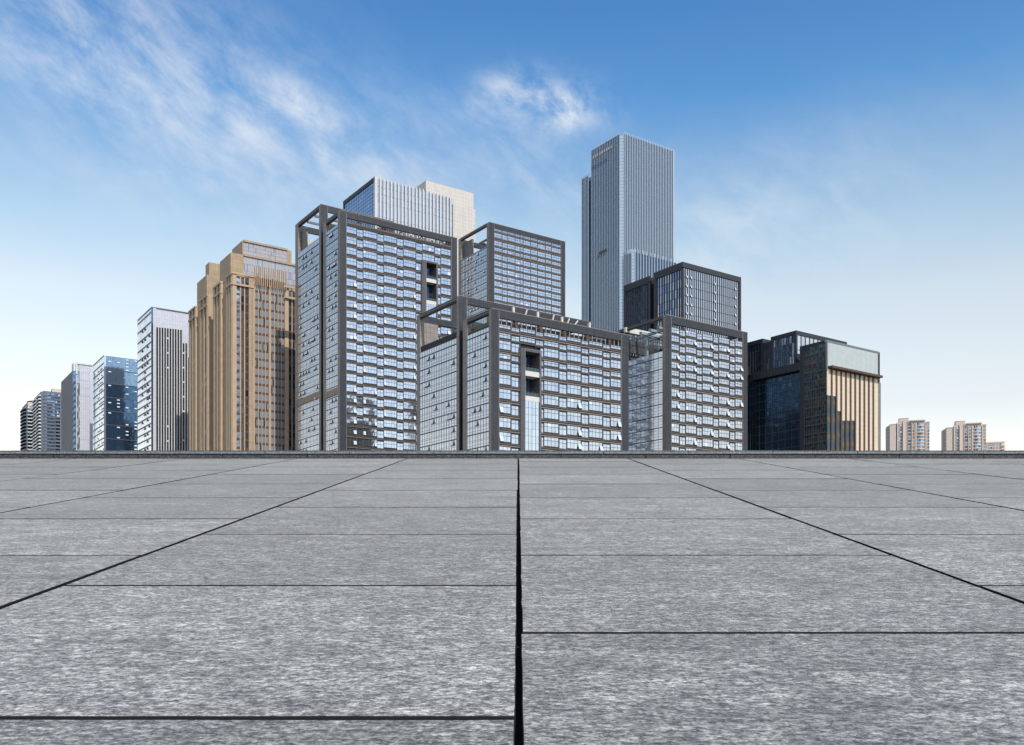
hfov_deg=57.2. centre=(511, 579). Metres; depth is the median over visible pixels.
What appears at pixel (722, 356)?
window
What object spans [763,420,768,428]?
window
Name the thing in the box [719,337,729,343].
window
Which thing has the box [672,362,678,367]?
window
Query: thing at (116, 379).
window
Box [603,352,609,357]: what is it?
window
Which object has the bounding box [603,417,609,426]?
window
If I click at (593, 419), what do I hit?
window
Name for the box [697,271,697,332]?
window
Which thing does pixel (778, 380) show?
window
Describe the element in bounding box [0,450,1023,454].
kerb coping
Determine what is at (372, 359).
window
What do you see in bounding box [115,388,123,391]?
window
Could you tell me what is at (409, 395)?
window
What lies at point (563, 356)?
window
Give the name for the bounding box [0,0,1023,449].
sky
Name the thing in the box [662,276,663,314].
window
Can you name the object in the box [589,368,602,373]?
window
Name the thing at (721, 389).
window
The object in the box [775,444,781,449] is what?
window
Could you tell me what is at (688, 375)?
window
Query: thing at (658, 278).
window
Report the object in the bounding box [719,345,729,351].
window
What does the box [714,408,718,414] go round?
window
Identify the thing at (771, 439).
window
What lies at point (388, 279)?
window
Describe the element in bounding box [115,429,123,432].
window
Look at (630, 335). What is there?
window
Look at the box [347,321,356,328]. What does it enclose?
window
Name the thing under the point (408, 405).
window
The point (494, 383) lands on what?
office block
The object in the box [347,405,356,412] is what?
window
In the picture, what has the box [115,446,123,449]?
window
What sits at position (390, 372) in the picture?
window
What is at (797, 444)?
window
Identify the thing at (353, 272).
window
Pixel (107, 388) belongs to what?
window
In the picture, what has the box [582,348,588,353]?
window
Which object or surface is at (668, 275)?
window
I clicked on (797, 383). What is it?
window
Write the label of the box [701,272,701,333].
window
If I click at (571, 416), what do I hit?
window
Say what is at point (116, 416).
window
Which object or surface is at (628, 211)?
skyscraper
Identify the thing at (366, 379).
window
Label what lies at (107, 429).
window
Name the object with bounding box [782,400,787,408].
window
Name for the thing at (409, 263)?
window
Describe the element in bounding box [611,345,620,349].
window
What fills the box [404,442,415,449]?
window
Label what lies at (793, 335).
window
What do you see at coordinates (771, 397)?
window
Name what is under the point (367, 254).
window
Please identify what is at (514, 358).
window
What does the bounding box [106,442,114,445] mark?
window
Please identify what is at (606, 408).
window
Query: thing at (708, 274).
window
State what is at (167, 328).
window
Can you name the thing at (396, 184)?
window
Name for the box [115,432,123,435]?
window
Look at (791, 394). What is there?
window
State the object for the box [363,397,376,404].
window
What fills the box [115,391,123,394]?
window
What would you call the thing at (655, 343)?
window
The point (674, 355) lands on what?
window
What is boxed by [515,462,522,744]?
gap
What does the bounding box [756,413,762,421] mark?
window
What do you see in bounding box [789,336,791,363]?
window
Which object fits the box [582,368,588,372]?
window
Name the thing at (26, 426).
apartment block
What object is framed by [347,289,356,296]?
window
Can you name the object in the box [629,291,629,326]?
window
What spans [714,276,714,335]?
window
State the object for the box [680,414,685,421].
window
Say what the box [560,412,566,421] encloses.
window
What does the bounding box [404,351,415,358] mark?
window
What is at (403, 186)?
window
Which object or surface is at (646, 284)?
window
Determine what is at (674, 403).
window
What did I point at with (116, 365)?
window
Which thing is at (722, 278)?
window
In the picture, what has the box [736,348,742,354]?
window
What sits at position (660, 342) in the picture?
window
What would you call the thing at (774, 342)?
window
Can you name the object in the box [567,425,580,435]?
window
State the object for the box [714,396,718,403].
window
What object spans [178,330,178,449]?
window
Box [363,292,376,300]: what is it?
window
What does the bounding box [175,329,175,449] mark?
window
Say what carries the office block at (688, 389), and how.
on the ground
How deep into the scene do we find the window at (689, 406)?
347.59 m
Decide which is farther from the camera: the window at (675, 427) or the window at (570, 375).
the window at (675, 427)
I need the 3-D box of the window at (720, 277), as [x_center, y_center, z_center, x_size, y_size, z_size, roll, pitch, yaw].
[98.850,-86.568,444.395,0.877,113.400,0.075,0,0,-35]
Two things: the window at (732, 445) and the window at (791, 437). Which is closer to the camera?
the window at (732, 445)
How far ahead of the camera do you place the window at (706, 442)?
352.59 m
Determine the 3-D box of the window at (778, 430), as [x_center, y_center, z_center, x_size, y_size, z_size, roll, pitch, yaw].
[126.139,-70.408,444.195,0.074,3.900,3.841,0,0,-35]
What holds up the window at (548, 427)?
in the office block at (494, 383)
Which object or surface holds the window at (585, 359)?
in the office block at (494, 383)
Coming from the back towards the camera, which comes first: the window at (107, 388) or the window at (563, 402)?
the window at (107, 388)
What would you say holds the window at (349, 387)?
in the office tower at (365, 295)
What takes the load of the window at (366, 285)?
in the office tower at (365, 295)
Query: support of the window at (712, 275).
in the office block at (685, 290)
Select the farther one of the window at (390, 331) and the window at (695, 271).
the window at (695, 271)
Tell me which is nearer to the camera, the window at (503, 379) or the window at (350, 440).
the window at (503, 379)
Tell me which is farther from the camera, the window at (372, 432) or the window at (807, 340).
the window at (807, 340)
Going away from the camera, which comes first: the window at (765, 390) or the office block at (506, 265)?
the window at (765, 390)
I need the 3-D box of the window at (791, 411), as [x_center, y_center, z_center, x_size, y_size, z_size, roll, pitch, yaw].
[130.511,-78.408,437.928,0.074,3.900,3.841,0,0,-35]
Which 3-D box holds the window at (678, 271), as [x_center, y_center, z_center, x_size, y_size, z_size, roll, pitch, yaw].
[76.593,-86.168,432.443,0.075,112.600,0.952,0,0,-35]
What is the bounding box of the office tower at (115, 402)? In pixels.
[93,355,137,449]
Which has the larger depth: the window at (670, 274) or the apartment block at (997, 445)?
the apartment block at (997, 445)
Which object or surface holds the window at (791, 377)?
in the office block at (807, 391)
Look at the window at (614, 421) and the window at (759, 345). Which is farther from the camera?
the window at (759, 345)
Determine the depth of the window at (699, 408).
349.89 m
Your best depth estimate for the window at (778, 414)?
444.14 m
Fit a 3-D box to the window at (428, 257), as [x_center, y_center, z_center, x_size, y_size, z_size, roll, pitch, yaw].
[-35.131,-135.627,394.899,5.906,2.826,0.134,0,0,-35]
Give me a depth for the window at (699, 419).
349.89 m
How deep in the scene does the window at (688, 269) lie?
432.27 m
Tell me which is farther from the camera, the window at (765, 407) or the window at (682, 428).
the window at (765, 407)
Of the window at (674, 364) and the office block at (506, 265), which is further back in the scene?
the office block at (506, 265)
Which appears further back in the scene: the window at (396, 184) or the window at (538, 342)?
the window at (396, 184)
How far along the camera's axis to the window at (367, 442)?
379.43 m
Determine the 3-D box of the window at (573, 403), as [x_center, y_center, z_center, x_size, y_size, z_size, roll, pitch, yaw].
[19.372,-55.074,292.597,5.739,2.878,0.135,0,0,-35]
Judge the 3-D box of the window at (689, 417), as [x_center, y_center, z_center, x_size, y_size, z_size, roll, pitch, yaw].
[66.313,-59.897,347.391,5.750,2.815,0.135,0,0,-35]
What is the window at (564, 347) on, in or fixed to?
in the office block at (494, 383)
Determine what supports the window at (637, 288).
in the office block at (685, 290)
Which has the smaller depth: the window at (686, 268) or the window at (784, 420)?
the window at (686, 268)
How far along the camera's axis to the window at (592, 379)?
297.60 m
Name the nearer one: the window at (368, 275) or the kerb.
the kerb
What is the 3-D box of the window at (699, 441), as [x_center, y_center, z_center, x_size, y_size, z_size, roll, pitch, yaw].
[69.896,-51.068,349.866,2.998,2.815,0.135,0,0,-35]
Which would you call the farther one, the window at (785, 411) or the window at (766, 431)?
the window at (766, 431)
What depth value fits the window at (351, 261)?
375.10 m
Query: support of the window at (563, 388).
in the office block at (494, 383)
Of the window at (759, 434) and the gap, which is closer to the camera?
the gap
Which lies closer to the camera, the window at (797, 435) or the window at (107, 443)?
the window at (797, 435)
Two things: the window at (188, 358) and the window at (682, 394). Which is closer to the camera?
the window at (682, 394)
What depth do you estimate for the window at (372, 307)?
379.53 m
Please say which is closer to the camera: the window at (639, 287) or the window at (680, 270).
the window at (680, 270)
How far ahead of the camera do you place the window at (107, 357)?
602.20 m
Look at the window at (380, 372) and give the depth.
383.06 m
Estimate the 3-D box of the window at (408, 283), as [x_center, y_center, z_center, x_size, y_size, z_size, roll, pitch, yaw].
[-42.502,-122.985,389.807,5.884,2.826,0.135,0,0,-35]
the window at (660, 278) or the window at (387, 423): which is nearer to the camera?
the window at (387, 423)
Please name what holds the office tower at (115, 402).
on the ground
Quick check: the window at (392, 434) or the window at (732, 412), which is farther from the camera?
the window at (392, 434)
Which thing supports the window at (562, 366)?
in the office block at (494, 383)
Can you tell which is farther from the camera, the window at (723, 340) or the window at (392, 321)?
the window at (392, 321)
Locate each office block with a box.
[417,295,628,453]
[458,222,564,331]
[606,314,747,449]
[624,262,740,340]
[748,330,882,450]
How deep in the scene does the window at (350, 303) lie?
374.92 m
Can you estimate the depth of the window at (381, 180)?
507.60 m
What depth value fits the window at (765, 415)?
450.15 m
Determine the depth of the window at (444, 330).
399.54 m
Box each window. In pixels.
[106,356,114,359]
[106,363,114,366]
[106,373,114,376]
[106,376,114,380]
[106,387,114,390]
[106,390,114,393]
[106,404,114,407]
[106,414,114,417]
[106,418,114,421]
[106,428,114,431]
[106,431,114,435]
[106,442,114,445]
[106,445,114,448]
[115,357,137,375]
[115,364,123,367]
[115,374,123,377]
[115,377,123,381]
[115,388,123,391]
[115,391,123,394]
[115,415,123,418]
[115,419,123,422]
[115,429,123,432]
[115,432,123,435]
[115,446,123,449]
[156,327,157,449]
[159,327,160,449]
[162,328,162,449]
[164,328,165,449]
[167,328,168,449]
[170,329,170,449]
[172,329,173,449]
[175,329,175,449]
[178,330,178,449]
[180,330,181,449]
[183,343,183,449]
[185,343,186,449]
[188,358,188,449]
[237,279,294,449]
[347,226,356,233]
[347,236,356,244]
[347,247,356,254]
[347,257,356,265]
[347,268,356,275]
[347,278,356,285]
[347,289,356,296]
[347,300,356,306]
[347,310,356,318]
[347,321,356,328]
[347,331,356,339]
[347,342,356,349]
[347,352,356,360]
[347,363,356,370]
[347,374,356,381]
[347,384,356,391]
[347,395,356,401]
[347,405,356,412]
[347,416,356,423]
[347,426,356,433]
[347,437,356,443]
[353,283,450,446]
[357,229,450,449]
[363,230,376,238]
[363,240,376,248]
[363,250,376,259]
[363,261,376,269]
[363,271,376,279]
[363,282,376,290]
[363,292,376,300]
[363,302,376,311]
[363,313,376,320]
[363,323,376,331]
[363,334,376,342]
[363,344,376,352]
[363,355,376,362]
[363,365,376,373]
[363,376,376,383]
[363,386,376,394]
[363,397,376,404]
[363,407,376,414]
[363,418,376,425]
[363,428,376,435]
[363,439,376,445]
[377,179,378,208]
[381,180,382,209]
[384,235,396,242]
[384,244,396,253]
[384,255,396,263]
[384,265,396,273]
[384,275,396,283]
[384,286,396,294]
[384,296,396,304]
[384,306,396,314]
[384,317,396,324]
[384,327,396,335]
[384,337,396,345]
[384,348,396,355]
[384,358,396,365]
[384,368,396,376]
[384,379,396,386]
[384,389,396,396]
[384,399,396,406]
[384,410,396,417]
[384,420,396,427]
[384,430,396,437]
[384,441,396,447]
[385,181,386,210]
[388,182,389,210]
[392,183,393,211]
[396,184,397,212]
[399,185,400,213]
[403,186,404,214]
[404,240,415,247]
[404,249,415,257]
[404,259,415,267]
[404,269,415,277]
[404,279,415,287]
[404,290,415,297]
[404,300,415,307]
[404,310,415,318]
[404,320,415,328]
[404,330,415,337]
[404,341,415,348]
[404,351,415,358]
[404,361,415,368]
[404,371,415,378]
[404,381,415,388]
[404,392,415,398]
[404,402,415,409]
[404,412,415,418]
[404,422,415,429]
[404,432,415,439]
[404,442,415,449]
[406,187,407,215]
[410,188,411,216]
[423,253,433,261]
[441,327,450,333]
[495,229,560,329]
[499,324,510,328]
[499,332,510,338]
[499,340,510,349]
[499,353,510,358]
[499,360,510,370]
[499,374,510,384]
[499,388,510,398]
[499,403,510,413]
[499,417,510,427]
[499,432,510,441]
[499,446,510,449]
[512,336,519,341]
[512,343,519,352]
[512,356,518,361]
[512,364,518,372]
[512,377,519,386]
[512,391,519,401]
[512,406,519,415]
[512,420,519,429]
[512,434,519,443]
[520,336,534,342]
[536,340,543,345]
[544,341,558,347]
[544,348,558,357]
[544,360,558,366]
[544,368,558,377]
[544,381,558,391]
[544,395,558,405]
[544,409,558,419]
[544,423,558,432]
[544,437,558,446]
[560,344,566,349]
[560,352,566,360]
[560,364,566,369]
[560,371,566,379]
[560,384,566,393]
[560,398,566,407]
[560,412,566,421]
[560,426,566,434]
[560,439,566,448]
[567,336,580,341]
[567,345,580,350]
[567,352,580,361]
[567,364,580,370]
[567,371,580,380]
[567,384,580,394]
[567,398,580,407]
[567,412,580,421]
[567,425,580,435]
[567,439,580,448]
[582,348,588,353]
[582,355,588,363]
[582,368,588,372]
[582,375,588,383]
[582,387,588,396]
[582,401,588,410]
[582,415,588,423]
[582,428,588,437]
[582,442,588,449]
[589,349,602,354]
[589,356,602,365]
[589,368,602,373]
[589,375,602,384]
[589,387,602,397]
[589,401,602,411]
[589,414,602,424]
[589,428,602,437]
[589,441,602,449]
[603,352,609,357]
[603,359,609,367]
[603,371,609,375]
[603,378,609,386]
[603,391,609,399]
[603,404,609,412]
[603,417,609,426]
[603,431,609,439]
[603,444,609,449]
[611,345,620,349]
[611,353,620,358]
[611,360,620,368]
[611,371,620,376]
[611,378,620,387]
[611,391,620,400]
[611,404,620,413]
[611,417,620,426]
[611,431,620,439]
[611,444,620,449]
[627,291,627,326]
[627,333,632,344]
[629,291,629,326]
[629,345,632,355]
[632,289,632,325]
[633,334,637,345]
[633,346,637,356]
[634,289,634,324]
[637,288,637,328]
[638,335,642,346]
[638,347,642,357]
[639,287,639,329]
[644,285,644,330]
[646,284,646,330]
[649,337,652,348]
[653,339,657,349]
[658,278,658,329]
[658,339,662,349]
[660,278,660,325]
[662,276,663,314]
[665,276,665,314]
[667,275,668,314]
[670,274,670,314]
[672,335,678,341]
[672,352,678,358]
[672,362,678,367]
[672,378,678,384]
[672,389,678,396]
[672,400,678,407]
[672,412,678,419]
[672,423,678,431]
[672,435,678,442]
[673,273,673,315]
[675,272,675,327]
[678,271,678,327]
[680,270,680,328]
[680,355,685,361]
[680,391,685,398]
[680,403,685,410]
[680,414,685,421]
[680,426,685,433]
[680,437,685,444]
[684,268,684,327]
[685,330,696,336]
[686,268,686,329]
[686,338,696,345]
[686,347,696,353]
[686,355,696,362]
[686,364,696,370]
[686,373,696,378]
[686,380,696,387]
[686,391,696,399]
[686,402,696,410]
[686,414,696,422]
[686,425,696,433]
[686,437,696,444]
[688,269,688,329]
[690,269,691,330]
[693,270,693,330]
[695,271,695,331]
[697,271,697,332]
[697,394,701,401]
[697,405,701,412]
[697,416,701,423]
[697,428,701,435]
[697,439,701,446]
[699,272,699,333]
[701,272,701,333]
[703,273,703,333]
[703,334,712,340]
[703,341,712,348]
[703,350,712,356]
[703,358,712,365]
[703,367,712,373]
[703,376,712,381]
[703,383,712,389]
[703,394,712,401]
[703,405,712,412]
[703,416,712,424]
[703,427,712,435]
[703,439,712,446]
[706,274,706,333]
[708,274,708,334]
[710,275,710,334]
[712,275,712,334]
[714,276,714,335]
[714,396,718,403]
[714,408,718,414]
[714,419,718,426]
[714,430,718,437]
[714,441,718,448]
[716,276,716,336]
[718,277,718,337]
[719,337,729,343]
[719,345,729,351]
[719,353,729,359]
[719,361,729,368]
[719,370,729,376]
[719,378,729,384]
[719,386,729,392]
[719,396,729,403]
[719,407,729,415]
[719,418,729,426]
[719,430,729,437]
[719,441,729,448]
[720,277,720,336]
[722,278,723,337]
[727,279,727,336]
[729,280,729,327]
[730,399,734,406]
[730,410,734,417]
[730,421,734,428]
[730,432,734,439]
[730,443,734,449]
[731,280,731,340]
[733,281,733,340]
[735,281,735,339]
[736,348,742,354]
[736,364,742,370]
[736,373,742,379]
[736,389,742,395]
[736,399,742,405]
[736,410,742,417]
[736,421,742,428]
[736,432,742,439]
[736,443,742,449]
[737,282,737,340]
[748,346,749,374]
[750,345,752,374]
[753,345,755,372]
[756,344,757,371]
[756,380,762,388]
[756,388,762,397]
[756,397,762,405]
[756,405,762,413]
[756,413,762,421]
[756,422,762,430]
[756,430,762,438]
[756,438,762,446]
[758,343,760,371]
[763,379,768,387]
[763,387,768,395]
[763,395,768,404]
[763,404,768,412]
[763,412,768,420]
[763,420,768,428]
[763,429,768,437]
[763,437,768,445]
[769,377,774,386]
[769,386,774,394]
[769,394,774,402]
[769,403,774,411]
[769,411,774,419]
[769,419,774,427]
[769,428,774,436]
[769,436,774,444]
[769,445,774,449]
[773,340,775,367]
[775,376,781,384]
[775,384,781,393]
[775,393,781,401]
[775,401,781,410]
[775,410,781,418]
[775,418,781,426]
[775,427,781,435]
[775,435,781,443]
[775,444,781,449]
[776,339,777,366]
[779,339,780,366]
[781,338,783,365]
[782,374,787,383]
[782,383,787,391]
[782,392,787,400]
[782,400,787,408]
[782,409,787,417]
[782,417,787,425]
[782,426,787,434]
[782,434,787,442]
[782,443,787,449]
[784,337,785,365]
[787,337,788,364]
[788,373,794,382]
[788,381,794,390]
[788,390,794,399]
[788,399,794,407]
[788,407,794,416]
[788,416,794,424]
[788,424,794,433]
[788,433,794,441]
[788,442,794,449]
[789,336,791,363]
[792,335,793,363]
[795,372,799,380]
[795,380,799,389]
[795,389,799,397]
[795,398,799,406]
[795,406,799,414]
[795,415,799,423]
[795,424,799,432]
[795,432,799,440]
[795,441,799,449]
[798,335,800,361]
[801,336,804,345]
[805,337,809,344]
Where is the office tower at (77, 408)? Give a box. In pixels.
[61,362,92,449]
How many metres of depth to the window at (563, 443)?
290.28 m
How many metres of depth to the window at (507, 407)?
278.07 m
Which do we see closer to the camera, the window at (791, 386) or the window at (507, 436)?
the window at (507, 436)
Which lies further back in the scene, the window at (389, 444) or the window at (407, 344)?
the window at (407, 344)
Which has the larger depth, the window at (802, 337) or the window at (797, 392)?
the window at (802, 337)
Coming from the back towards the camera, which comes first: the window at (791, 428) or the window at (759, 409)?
the window at (759, 409)
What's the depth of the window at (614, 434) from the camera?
302.29 m
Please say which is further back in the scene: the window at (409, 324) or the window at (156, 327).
the window at (156, 327)
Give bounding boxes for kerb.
[0,454,1023,461]
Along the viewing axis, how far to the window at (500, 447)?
277.74 m
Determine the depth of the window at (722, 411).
357.27 m
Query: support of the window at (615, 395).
in the office block at (494, 383)
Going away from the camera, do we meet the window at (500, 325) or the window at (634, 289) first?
the window at (500, 325)
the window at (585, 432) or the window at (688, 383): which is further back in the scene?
the window at (688, 383)
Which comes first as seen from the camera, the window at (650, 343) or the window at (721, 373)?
the window at (721, 373)
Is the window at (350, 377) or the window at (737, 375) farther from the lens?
the window at (350, 377)
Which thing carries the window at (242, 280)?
in the stone tower at (253, 297)
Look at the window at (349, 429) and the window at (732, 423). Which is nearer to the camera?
the window at (732, 423)
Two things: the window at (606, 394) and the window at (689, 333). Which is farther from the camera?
the window at (689, 333)
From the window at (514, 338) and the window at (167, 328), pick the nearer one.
the window at (514, 338)
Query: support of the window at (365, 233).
in the office tower at (365, 295)
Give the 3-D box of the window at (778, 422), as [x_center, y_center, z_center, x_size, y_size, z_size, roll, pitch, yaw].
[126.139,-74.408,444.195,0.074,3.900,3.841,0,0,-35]
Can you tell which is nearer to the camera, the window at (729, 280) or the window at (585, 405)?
the window at (585, 405)
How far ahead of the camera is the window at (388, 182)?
509.84 m
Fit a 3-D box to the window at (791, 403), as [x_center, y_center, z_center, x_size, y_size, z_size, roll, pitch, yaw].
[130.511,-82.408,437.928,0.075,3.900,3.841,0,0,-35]
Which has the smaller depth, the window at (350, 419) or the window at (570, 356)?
the window at (570, 356)
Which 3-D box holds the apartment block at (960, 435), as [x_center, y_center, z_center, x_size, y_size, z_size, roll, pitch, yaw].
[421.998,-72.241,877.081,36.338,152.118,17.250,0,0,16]
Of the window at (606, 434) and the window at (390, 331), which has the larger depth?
the window at (390, 331)
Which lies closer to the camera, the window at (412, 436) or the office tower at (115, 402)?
the window at (412, 436)
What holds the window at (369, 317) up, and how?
in the office tower at (365, 295)
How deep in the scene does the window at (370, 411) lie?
379.71 m
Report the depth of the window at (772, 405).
447.74 m
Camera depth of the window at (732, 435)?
360.12 m
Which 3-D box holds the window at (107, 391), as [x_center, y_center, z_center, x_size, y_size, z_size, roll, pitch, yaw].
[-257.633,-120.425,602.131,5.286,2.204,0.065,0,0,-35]
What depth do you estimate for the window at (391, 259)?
384.84 m
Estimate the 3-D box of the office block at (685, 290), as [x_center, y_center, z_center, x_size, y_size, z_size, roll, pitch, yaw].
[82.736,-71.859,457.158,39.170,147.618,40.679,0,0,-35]
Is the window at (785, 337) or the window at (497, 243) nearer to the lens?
the window at (785, 337)
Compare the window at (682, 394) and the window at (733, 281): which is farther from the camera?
the window at (733, 281)
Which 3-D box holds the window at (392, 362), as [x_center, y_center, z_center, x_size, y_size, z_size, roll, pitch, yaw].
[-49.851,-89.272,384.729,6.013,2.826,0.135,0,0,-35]
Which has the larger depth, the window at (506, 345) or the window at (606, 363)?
the window at (606, 363)
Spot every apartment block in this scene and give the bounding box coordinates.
[20,402,33,449]
[32,388,60,449]
[886,418,929,449]
[941,421,985,449]
[986,441,1005,449]
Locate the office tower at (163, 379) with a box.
[137,307,188,449]
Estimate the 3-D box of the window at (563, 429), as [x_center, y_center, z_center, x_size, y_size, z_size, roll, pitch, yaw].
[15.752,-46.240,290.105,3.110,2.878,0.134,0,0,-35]
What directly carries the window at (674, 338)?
in the office block at (688, 389)
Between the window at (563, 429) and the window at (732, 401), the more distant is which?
the window at (732, 401)
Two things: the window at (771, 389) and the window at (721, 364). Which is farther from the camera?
the window at (771, 389)
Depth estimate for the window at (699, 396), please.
349.89 m
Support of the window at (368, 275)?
in the office tower at (365, 295)
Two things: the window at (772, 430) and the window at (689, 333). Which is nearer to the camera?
the window at (689, 333)
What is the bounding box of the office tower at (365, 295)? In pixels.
[295,204,456,450]
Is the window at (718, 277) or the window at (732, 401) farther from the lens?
the window at (718, 277)
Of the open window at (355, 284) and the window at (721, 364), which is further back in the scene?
the open window at (355, 284)
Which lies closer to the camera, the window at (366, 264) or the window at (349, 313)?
the window at (349, 313)
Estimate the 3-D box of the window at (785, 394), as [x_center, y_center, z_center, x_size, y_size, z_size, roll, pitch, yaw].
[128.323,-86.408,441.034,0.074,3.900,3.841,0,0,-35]
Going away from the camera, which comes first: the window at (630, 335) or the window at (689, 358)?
the window at (689, 358)
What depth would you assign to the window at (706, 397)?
352.42 m
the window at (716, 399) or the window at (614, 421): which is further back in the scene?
the window at (716, 399)
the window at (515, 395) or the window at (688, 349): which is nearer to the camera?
the window at (515, 395)
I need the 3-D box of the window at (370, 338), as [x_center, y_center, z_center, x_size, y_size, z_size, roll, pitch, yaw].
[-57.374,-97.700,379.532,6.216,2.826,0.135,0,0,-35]
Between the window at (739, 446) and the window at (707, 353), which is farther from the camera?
the window at (739, 446)
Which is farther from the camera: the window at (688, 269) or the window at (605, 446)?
the window at (688, 269)
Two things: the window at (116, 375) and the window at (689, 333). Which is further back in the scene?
the window at (116, 375)
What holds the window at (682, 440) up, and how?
in the office block at (688, 389)
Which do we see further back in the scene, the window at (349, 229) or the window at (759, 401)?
the window at (759, 401)
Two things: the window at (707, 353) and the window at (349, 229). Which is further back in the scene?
the window at (349, 229)
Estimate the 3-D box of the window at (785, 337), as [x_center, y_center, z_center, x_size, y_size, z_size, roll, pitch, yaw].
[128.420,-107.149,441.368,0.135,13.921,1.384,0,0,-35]
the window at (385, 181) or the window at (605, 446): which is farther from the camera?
the window at (385, 181)
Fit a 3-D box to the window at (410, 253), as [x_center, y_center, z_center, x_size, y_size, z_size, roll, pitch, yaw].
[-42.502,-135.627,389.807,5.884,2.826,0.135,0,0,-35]
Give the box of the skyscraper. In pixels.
[582,132,681,340]
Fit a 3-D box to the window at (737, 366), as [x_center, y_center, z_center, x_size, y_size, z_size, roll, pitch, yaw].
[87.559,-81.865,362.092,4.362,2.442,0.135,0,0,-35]
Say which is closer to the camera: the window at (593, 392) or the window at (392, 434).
the window at (593, 392)
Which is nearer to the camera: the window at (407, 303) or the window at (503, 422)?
the window at (503, 422)
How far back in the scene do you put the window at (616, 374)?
302.51 m
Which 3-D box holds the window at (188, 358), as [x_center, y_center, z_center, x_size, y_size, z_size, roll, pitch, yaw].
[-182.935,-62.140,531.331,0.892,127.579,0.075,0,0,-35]
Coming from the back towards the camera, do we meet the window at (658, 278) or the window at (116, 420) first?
the window at (116, 420)
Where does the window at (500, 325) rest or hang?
in the office block at (494, 383)
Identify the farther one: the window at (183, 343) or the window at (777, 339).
the window at (183, 343)
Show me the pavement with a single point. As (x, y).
(372, 601)
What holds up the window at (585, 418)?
in the office block at (494, 383)
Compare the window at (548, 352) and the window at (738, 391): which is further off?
the window at (738, 391)
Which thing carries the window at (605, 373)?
in the office block at (494, 383)
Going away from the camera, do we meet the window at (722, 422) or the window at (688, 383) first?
the window at (688, 383)
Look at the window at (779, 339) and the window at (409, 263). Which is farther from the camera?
the window at (779, 339)
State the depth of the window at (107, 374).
602.20 m
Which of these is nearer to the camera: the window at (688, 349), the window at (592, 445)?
the window at (592, 445)
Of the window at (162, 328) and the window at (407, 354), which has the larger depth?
the window at (162, 328)
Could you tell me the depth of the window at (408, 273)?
389.86 m
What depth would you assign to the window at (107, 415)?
602.06 m
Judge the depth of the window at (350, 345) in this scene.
374.92 m
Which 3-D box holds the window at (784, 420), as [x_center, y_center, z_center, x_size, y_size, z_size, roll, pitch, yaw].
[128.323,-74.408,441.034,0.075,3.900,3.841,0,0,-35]
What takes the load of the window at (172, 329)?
in the office tower at (163, 379)
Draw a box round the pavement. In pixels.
[0,459,1023,744]
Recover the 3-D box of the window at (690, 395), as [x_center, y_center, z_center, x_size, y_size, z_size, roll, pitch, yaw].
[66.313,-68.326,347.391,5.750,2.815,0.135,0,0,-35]
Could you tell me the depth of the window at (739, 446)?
362.32 m
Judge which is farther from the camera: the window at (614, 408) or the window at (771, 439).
the window at (771, 439)
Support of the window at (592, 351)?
in the office block at (494, 383)
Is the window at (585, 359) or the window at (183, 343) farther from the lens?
the window at (183, 343)
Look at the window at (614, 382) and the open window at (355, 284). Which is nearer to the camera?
the window at (614, 382)
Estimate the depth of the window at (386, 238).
384.84 m
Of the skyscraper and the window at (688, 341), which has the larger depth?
the skyscraper
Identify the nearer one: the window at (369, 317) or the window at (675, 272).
the window at (369, 317)
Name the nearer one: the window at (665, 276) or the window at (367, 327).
the window at (367, 327)
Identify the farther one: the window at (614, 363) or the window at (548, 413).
the window at (614, 363)
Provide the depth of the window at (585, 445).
295.29 m
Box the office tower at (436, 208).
[343,176,474,295]
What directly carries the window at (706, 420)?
in the office block at (688, 389)
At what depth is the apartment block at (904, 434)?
855.22 m
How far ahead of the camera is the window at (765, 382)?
450.42 m
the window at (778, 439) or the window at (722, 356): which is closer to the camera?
the window at (722, 356)
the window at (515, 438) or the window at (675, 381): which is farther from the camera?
the window at (675, 381)
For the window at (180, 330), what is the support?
in the office tower at (163, 379)
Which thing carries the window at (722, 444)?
in the office block at (688, 389)
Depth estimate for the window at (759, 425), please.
453.68 m
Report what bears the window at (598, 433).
in the office block at (494, 383)
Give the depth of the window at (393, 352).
385.13 m
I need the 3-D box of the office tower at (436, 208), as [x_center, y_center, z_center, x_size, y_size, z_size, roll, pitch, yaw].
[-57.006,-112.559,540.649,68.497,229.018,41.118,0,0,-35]
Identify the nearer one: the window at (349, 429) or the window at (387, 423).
the window at (349, 429)
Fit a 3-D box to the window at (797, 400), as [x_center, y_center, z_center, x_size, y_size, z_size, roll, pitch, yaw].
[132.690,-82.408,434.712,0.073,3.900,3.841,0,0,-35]
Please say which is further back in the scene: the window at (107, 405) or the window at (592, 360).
the window at (107, 405)
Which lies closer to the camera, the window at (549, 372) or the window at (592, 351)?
the window at (549, 372)
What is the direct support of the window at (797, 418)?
in the office block at (807, 391)
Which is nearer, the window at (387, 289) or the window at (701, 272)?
the window at (387, 289)
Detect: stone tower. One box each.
[188,262,219,449]
[212,240,294,449]
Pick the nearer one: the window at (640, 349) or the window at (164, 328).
the window at (640, 349)
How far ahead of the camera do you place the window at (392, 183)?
511.21 m
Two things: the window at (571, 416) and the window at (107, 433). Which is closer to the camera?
the window at (571, 416)
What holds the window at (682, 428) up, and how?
in the office block at (688, 389)
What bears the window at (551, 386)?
in the office block at (494, 383)
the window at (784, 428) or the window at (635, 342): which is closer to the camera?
the window at (635, 342)
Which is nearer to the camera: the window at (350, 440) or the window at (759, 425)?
the window at (350, 440)
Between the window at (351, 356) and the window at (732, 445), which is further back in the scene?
the window at (351, 356)
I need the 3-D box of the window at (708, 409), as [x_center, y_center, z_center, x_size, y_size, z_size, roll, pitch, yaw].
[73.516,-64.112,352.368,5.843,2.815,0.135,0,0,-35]

